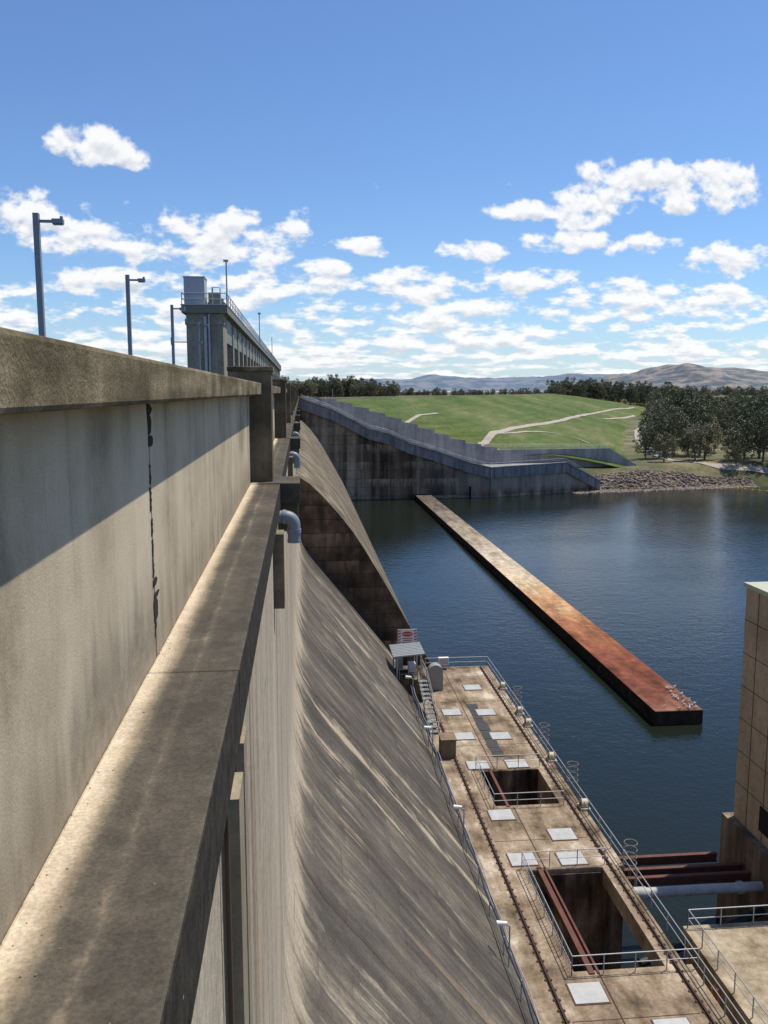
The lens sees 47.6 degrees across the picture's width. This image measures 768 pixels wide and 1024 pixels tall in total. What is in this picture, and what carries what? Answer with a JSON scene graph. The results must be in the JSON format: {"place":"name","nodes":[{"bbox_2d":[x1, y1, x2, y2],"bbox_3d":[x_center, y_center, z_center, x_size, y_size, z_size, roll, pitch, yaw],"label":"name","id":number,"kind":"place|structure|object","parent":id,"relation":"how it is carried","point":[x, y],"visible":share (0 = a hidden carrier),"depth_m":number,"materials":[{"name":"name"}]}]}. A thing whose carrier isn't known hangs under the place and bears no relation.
{"place":"outdoors","nodes":[
{"label":"outdoors","id":0,"kind":"place"},
{"bbox_2d":[0,394,274,944],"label":"parapet wall","id":1,"kind":"structure","parent":0,"point":[81,644],"depth_m":5.08,"materials":[{"name":"beige concrete"}]},
{"bbox_2d":[0,327,286,414],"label":"coping","id":2,"kind":"object","parent":1,"relation":"on","point":[38,373],"visible":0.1,"depth_m":3.93,"materials":[{"name":"concrete"}]},
{"bbox_2d":[147,404,159,634],"bbox_3d":[-1.971,0.074,7.460,0.001,1.989,0.312,-1,8,-5],"label":"joint crack","id":3,"kind":"object","parent":1,"relation":"attached to","point":[149,408],"visible":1,"depth_m":7.38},
{"bbox_2d":[0,0,767,391],"label":"sky","id":4,"kind":"structure","parent":0,"point":[397,189],"materials":[{"name":"blue"}]},
{"bbox_2d":[405,413,437,422],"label":"dirt path","id":5,"kind":"structure","parent":0,"point":[412,418],"depth_m":351.30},
{"bbox_2d":[299,394,637,419],"bbox_3d":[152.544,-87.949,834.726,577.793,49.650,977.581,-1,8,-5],"label":"crest road","id":6,"kind":"structure","parent":0,"point":[422,396],"depth_m":434.37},
{"bbox_2d":[287,369,753,390],"bbox_3d":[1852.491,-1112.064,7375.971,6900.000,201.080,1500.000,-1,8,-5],"label":"distant hills","id":7,"kind":"structure","parent":0,"point":[430,382],"depth_m":6830.86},
{"bbox_2d":[298,392,767,489],"bbox_3d":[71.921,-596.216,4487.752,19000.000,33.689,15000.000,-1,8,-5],"label":"ground","id":8,"kind":"structure","parent":0,"point":[651,462],"depth_m":356.30,"materials":[{"name":"soil"}]},
{"bbox_2d":[191,464,537,1023],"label":"dam wall","id":9,"kind":"structure","parent":8,"relation":"on","point":[369,902],"depth_m":35.64,"materials":[{"name":"grey concrete"}]},
{"bbox_2d":[32,213,63,336],"bbox_3d":[-10.215,-5.950,26.794,0.960,6.250,0.320,-1,8,-5],"label":"street lamp","id":10,"kind":"object","parent":9,"relation":"on","point":[37,221],"visible":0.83,"depth_m":26.48,"materials":[{"name":"metal"}]},
{"bbox_2d":[125,275,145,354],"bbox_3d":[-11.549,-7.872,40.698,0.960,6.250,0.320,-1,8,-5],"label":"street lamp","id":11,"kind":"object","parent":9,"relation":"on","point":[128,304],"visible":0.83,"depth_m":40.38,"materials":[{"name":"metal"}]},
{"bbox_2d":[0,398,299,1023],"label":"dam ledge","id":12,"kind":"object","parent":9,"relation":"attached to","point":[110,923],"visible":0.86,"depth_m":4.83,"materials":[{"name":"grey concrete"}]},
{"bbox_2d":[170,305,201,364],"bbox_3d":[-12.385,-9.800,54.650,1.960,6.250,0.320,-1,8,-5],"label":"street lamp","id":13,"kind":"object","parent":9,"relation":"on","point":[173,341],"visible":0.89,"depth_m":54.30,"materials":[{"name":"metal"}]},
{"bbox_2d":[197,323,208,369],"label":"street lamp","id":14,"kind":"object","parent":9,"relation":"on","point":[198,339],"visible":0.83,"depth_m":68.19,"materials":[{"name":"metal"}]},
{"bbox_2d":[180,259,280,378],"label":"spillway gate tower","id":15,"kind":"structure","parent":9,"relation":"on","point":[227,338],"depth_m":77.73,"materials":[{"name":"concrete"}]},
{"bbox_2d":[227,366,297,481],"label":"parapet pier","id":16,"kind":"structure","parent":9,"relation":"on","point":[261,437],"depth_m":21.79,"materials":[{"name":"grey concrete"}]},
{"bbox_2d":[278,510,300,542],"bbox_3d":[-2.284,0.339,21.123,0.544,0.804,0.347,-1,8,-5],"label":"drain pipe","id":17,"kind":"object","parent":9,"relation":"attached to","point":[291,519],"visible":0.97,"depth_m":21.00,"materials":[{"name":"metal"}]},
{"bbox_2d":[289,451,300,467],"bbox_3d":[-4.271,-2.523,41.832,0.544,0.804,0.347,-1,8,-5],"label":"drain pipe","id":18,"kind":"object","parent":9,"relation":"attached to","point":[296,457],"visible":0.89,"depth_m":41.71,"materials":[{"name":"metal"}]},
{"bbox_2d":[296,420,430,666],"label":"spillway","id":19,"kind":"object","parent":9,"relation":"attached to","point":[336,542],"visible":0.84,"depth_m":94.35,"materials":[{"name":"concrete"}]},
{"bbox_2d":[398,629,416,660],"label":"danger sign","id":20,"kind":"object","parent":9,"relation":"attached to","point":[407,635],"visible":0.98,"depth_m":93.96,"materials":[{"name":"white metal"}]},
{"bbox_2d":[389,641,426,700],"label":"control shelter","id":21,"kind":"object","parent":9,"relation":"attached to","point":[399,652],"visible":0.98,"depth_m":85.62,"materials":[{"name":"metal"}]},
{"bbox_2d":[424,726,432,755],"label":"deck light","id":22,"kind":"object","parent":9,"relation":"attached to","point":[427,727],"visible":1,"depth_m":69.68,"materials":[{"name":"metal"}]},
{"bbox_2d":[453,805,464,840],"bbox_3d":[4.851,20.188,56.494,0.751,2.533,0.280,-1,8,-5],"label":"deck light","id":23,"kind":"object","parent":9,"relation":"attached to","point":[457,806],"visible":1,"depth_m":56.38,"materials":[{"name":"metal"}]},
{"bbox_2d":[496,920,510,965],"bbox_3d":[6.034,21.892,44.167,0.751,2.533,0.280,-1,8,-5],"label":"deck light","id":24,"kind":"object","parent":9,"relation":"attached to","point":[501,923],"visible":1,"depth_m":44.01,"materials":[{"name":"metal"}]},
{"bbox_2d":[301,398,600,498],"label":"training wall","id":25,"kind":"structure","parent":8,"relation":"on","point":[368,463],"depth_m":303.11,"materials":[{"name":"concrete"}]},
{"bbox_2d":[303,396,636,466],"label":"retaining wall","id":26,"kind":"structure","parent":8,"relation":"on","point":[492,456],"depth_m":335.24,"materials":[{"name":"grey concrete"}]},
{"bbox_2d":[300,389,596,476],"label":"wall railing","id":27,"kind":"object","parent":26,"relation":"on","point":[445,450],"depth_m":306.83,"materials":[{"name":"metal"}]},
{"bbox_2d":[335,394,647,467],"bbox_3d":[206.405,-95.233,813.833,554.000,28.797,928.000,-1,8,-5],"label":"grass embankment","id":28,"kind":"structure","parent":8,"relation":"on","point":[473,419],"depth_m":445.70,"materials":[{"name":"green plant"}]},
{"bbox_2d":[280,373,767,405],"bbox_3d":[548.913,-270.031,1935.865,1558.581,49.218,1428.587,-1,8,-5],"label":"distant treeline","id":29,"kind":"object","parent":8,"relation":"on","point":[351,386],"visible":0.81,"depth_m":1289.34,"materials":[{"name":"green plant"}]},
{"bbox_2d":[632,424,658,458],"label":"gum tree","id":30,"kind":"object","parent":8,"relation":"on","point":[644,444],"visible":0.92,"depth_m":376.69,"materials":[{"name":"green plant"}]},
{"bbox_2d":[638,404,664,427],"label":"gum tree","id":31,"kind":"object","parent":8,"relation":"on","point":[654,411],"visible":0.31,"depth_m":457.53,"materials":[{"name":"green plant"}]},
{"bbox_2d":[641,420,662,448],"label":"gum tree","id":32,"kind":"object","parent":8,"relation":"on","point":[653,423],"visible":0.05,"depth_m":421.90,"materials":[{"name":"green plant"}]},
{"bbox_2d":[644,403,667,431],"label":"gum tree","id":33,"kind":"object","parent":8,"relation":"on","point":[659,406],"visible":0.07,"depth_m":472.53,"materials":[{"name":"green plant"}]},
{"bbox_2d":[641,412,679,456],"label":"gum tree","id":34,"kind":"object","parent":8,"relation":"on","point":[664,424],"visible":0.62,"depth_m":380.57,"materials":[{"name":"green plant"}]},
{"bbox_2d":[645,409,680,437],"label":"gum tree","id":35,"kind":"object","parent":8,"relation":"on","point":[657,414],"visible":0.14,"depth_m":440.13,"materials":[{"name":"green plant"}]},
{"bbox_2d":[570,469,758,493],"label":"riprap rocks","id":36,"kind":"object","parent":8,"relation":"on","point":[724,482],"visible":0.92,"depth_m":338.41,"materials":[{"name":"grey stone"}]},
{"bbox_2d":[650,431,679,461],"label":"gum tree","id":37,"kind":"object","parent":8,"relation":"on","point":[663,448],"visible":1,"depth_m":361.95,"materials":[{"name":"green plant"}]},
{"bbox_2d":[650,396,691,453],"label":"gum tree","id":38,"kind":"object","parent":8,"relation":"on","point":[670,408],"visible":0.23,"depth_m":410.55,"materials":[{"name":"green plant"}]},
{"bbox_2d":[661,408,690,456],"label":"gum tree","id":39,"kind":"object","parent":8,"relation":"on","point":[678,417],"visible":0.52,"depth_m":390.85,"materials":[{"name":"green plant"}]},
{"bbox_2d":[677,426,708,460],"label":"gum tree","id":40,"kind":"object","parent":8,"relation":"on","point":[694,442],"visible":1,"depth_m":364.07,"materials":[{"name":"green plant"}]},
{"bbox_2d":[677,395,721,456],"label":"gum tree","id":41,"kind":"object","parent":8,"relation":"on","point":[701,417],"visible":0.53,"depth_m":393.85,"materials":[{"name":"green plant"}]},
{"bbox_2d":[642,388,767,453],"bbox_3d":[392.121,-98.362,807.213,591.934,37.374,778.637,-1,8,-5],"label":"woodland","id":42,"kind":"object","parent":8,"relation":"on","point":[731,406],"visible":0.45,"depth_m":578.55,"materials":[{"name":"green plant"}]},
{"bbox_2d":[686,420,724,459],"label":"gum tree","id":43,"kind":"object","parent":8,"relation":"on","point":[709,426],"visible":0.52,"depth_m":371.39,"materials":[{"name":"green plant"}]},
{"bbox_2d":[719,421,754,459],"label":"gum tree","id":44,"kind":"object","parent":8,"relation":"on","point":[738,433],"visible":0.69,"depth_m":362.72,"materials":[{"name":"green plant"}]},
{"bbox_2d":[724,439,749,465],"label":"gum tree","id":45,"kind":"object","parent":8,"relation":"on","point":[736,453],"visible":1,"depth_m":352.45,"materials":[{"name":"green plant"}]},
{"bbox_2d":[722,407,767,459],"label":"gum tree","id":46,"kind":"object","parent":8,"relation":"on","point":[745,414],"visible":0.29,"depth_m":370.49,"materials":[{"name":"green plant"}]},
{"bbox_2d":[739,395,767,457],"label":"gum tree","id":47,"kind":"object","parent":8,"relation":"on","point":[762,402],"visible":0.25,"depth_m":384.17,"materials":[{"name":"green plant"}]},
{"bbox_2d":[742,404,767,461],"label":"gum tree","id":48,"kind":"object","parent":8,"relation":"on","point":[762,423],"visible":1,"depth_m":358.34,"materials":[{"name":"green plant"}]},
{"bbox_2d":[493,431,588,442],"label":"dirt path","id":49,"kind":"structure","parent":0,"point":[495,433],"depth_m":397.03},
{"bbox_2d":[478,407,634,445],"bbox_3d":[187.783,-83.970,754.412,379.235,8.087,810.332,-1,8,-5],"label":"dirt path","id":50,"kind":"structure","parent":0,"point":[487,439],"depth_m":433.94,"materials":[{"name":"beige soil"}]},
{"bbox_2d":[351,486,767,971],"bbox_3d":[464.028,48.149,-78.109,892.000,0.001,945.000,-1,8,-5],"label":"river water","id":51,"kind":"structure","parent":0,"point":[654,581],"depth_m":141.47,"materials":[{"name":"blue liquid"}]},
{"bbox_2d":[414,494,702,724],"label":"divider wall","id":52,"kind":"structure","parent":51,"relation":"in","point":[638,684],"depth_m":128.10,"materials":[{"name":"orange concrete"}]},
{"bbox_2d":[417,666,731,1023],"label":"service deck","id":53,"kind":"structure","parent":51,"relation":"in","point":[593,902],"depth_m":55.72,"materials":[{"name":"concrete"}]},
{"bbox_2d":[417,669,439,733],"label":"steel stairway","id":54,"kind":"object","parent":53,"relation":"on","point":[431,697],"visible":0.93,"depth_m":80.60,"materials":[{"name":"grey metal"}]},
{"bbox_2d":[427,663,442,690],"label":"curved hood","id":55,"kind":"object","parent":53,"relation":"on","point":[435,672],"visible":0.93,"depth_m":88.02,"materials":[{"name":"paint"}]},
{"bbox_2d":[438,657,448,668],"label":"switch box","id":56,"kind":"object","parent":53,"relation":"on","point":[443,661],"visible":0.91,"depth_m":94.75,"materials":[{"name":"white paint"}]},
{"bbox_2d":[438,732,456,758],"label":"concrete plinth","id":57,"kind":"structure","parent":53,"relation":"on","point":[447,744],"depth_m":71.82,"materials":[{"name":"beige concrete"}]},
{"bbox_2d":[410,685,540,1023],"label":"handrail","id":58,"kind":"object","parent":53,"relation":"on","point":[505,944],"visible":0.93,"depth_m":50.31,"materials":[{"name":"galvanised steel"}]},
{"bbox_2d":[498,682,506,689],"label":"cable sheave","id":59,"kind":"object","parent":53,"relation":"on","point":[501,687],"visible":0.73,"depth_m":88.46,"materials":[{"name":"beige paint"}]},
{"bbox_2d":[513,686,521,702],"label":"ladder cage","id":60,"kind":"object","parent":53,"relation":"attached to","point":[518,693],"visible":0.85,"depth_m":84.84,"materials":[{"name":"grey metal"}]},
{"bbox_2d":[515,706,524,714],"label":"cable sheave","id":61,"kind":"object","parent":53,"relation":"on","point":[518,711],"visible":0.87,"depth_m":81.60,"materials":[{"name":"beige paint"}]},
{"bbox_2d":[523,718,532,727],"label":"cable sheave","id":62,"kind":"object","parent":53,"relation":"on","point":[526,724],"visible":0.91,"depth_m":78.62,"materials":[{"name":"beige paint"}]},
{"bbox_2d":[539,722,548,751],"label":"ladder cage","id":63,"kind":"object","parent":53,"relation":"attached to","point":[545,726],"visible":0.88,"depth_m":75.42,"materials":[{"name":"grey metal"}]},
{"bbox_2d":[546,752,556,762],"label":"cable sheave","id":64,"kind":"object","parent":53,"relation":"on","point":[549,758],"visible":0.82,"depth_m":71.23,"materials":[{"name":"beige paint"}]},
{"bbox_2d":[567,761,578,790],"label":"ladder cage","id":65,"kind":"object","parent":53,"relation":"attached to","point":[573,772],"visible":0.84,"depth_m":67.55,"materials":[{"name":"grey metal"}]},
{"bbox_2d":[577,798,590,810],"bbox_3d":[14.552,21.216,63.347,0.700,0.720,1.000,-1,8,-5],"label":"cable sheave","id":66,"kind":"object","parent":53,"relation":"on","point":[582,805],"visible":0.84,"depth_m":63.07,"materials":[{"name":"beige paint"}]},
{"bbox_2d":[425,656,746,1023],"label":"deck railing","id":67,"kind":"object","parent":53,"relation":"on","point":[535,884],"visible":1,"depth_m":52.22,"materials":[{"name":"metal"}]},
{"bbox_2d":[624,839,637,886],"bbox_3d":[15.778,22.665,55.857,0.883,3.200,0.884,-1,8,-5],"label":"ladder cage","id":68,"kind":"object","parent":53,"relation":"attached to","point":[631,852],"visible":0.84,"depth_m":55.66,"materials":[{"name":"grey metal"}]},
{"bbox_2d":[618,851,750,886],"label":"pipes","id":69,"kind":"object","parent":53,"relation":"attached to","point":[693,874],"depth_m":57.80,"materials":[{"name":"metal"}]},
{"bbox_2d":[682,921,767,1023],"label":"building platform","id":70,"kind":"structure","parent":51,"relation":"in","point":[743,947],"depth_m":46.35,"materials":[{"name":"concrete"}]},
{"bbox_2d":[711,984,720,1003],"bbox_3d":[17.177,24.966,45.053,0.190,0.930,0.929,-1,8,-5],"label":"life ring","id":71,"kind":"object","parent":70,"relation":"attached to","point":[716,988],"visible":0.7,"depth_m":44.91,"materials":[{"name":"orange paint"}]},
{"bbox_2d":[687,905,767,1023],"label":"platform railing","id":72,"kind":"object","parent":70,"relation":"on","point":[718,960],"visible":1,"depth_m":47.08,"materials":[{"name":"metal"}]},
{"bbox_2d":[716,582,767,922],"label":"concrete building","id":73,"kind":"structure","parent":51,"relation":"in","point":[744,834],"depth_m":57.88,"materials":[{"name":"beige concrete"}]},
{"bbox_2d":[633,881,763,899],"bbox_3d":[19.846,24.123,55.536,8.900,0.800,0.800,-1,8,-5],"label":"water pipe","id":74,"kind":"object","parent":73,"relation":"attached to","point":[739,887],"visible":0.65,"depth_m":55.35,"materials":[{"name":"metal"}]},
{"bbox_2d":[637,907,764,966],"bbox_3d":[19.954,26.573,54.632,9.238,2.110,0.745,-3,8,-19],"label":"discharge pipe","id":75,"kind":"object","parent":73,"relation":"attached to","point":[738,919],"visible":0.41,"depth_m":55.29,"materials":[{"name":"metal"}]},
{"bbox_2d":[604,415,634,418],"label":"dirt path","id":76,"kind":"structure","parent":0,"point":[621,417],"depth_m":875.93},
{"bbox_2d":[509,363,767,392],"bbox_3d":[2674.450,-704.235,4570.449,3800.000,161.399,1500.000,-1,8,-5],"label":"hillside","id":77,"kind":"structure","parent":0,"point":[698,377],"depth_m":4054.63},
{"bbox_2d":[634,425,767,473],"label":"dirt path","id":78,"kind":"structure","parent":0,"point":[742,467],"depth_m":353.87,"materials":[{"name":"beige soil"}]}
]}

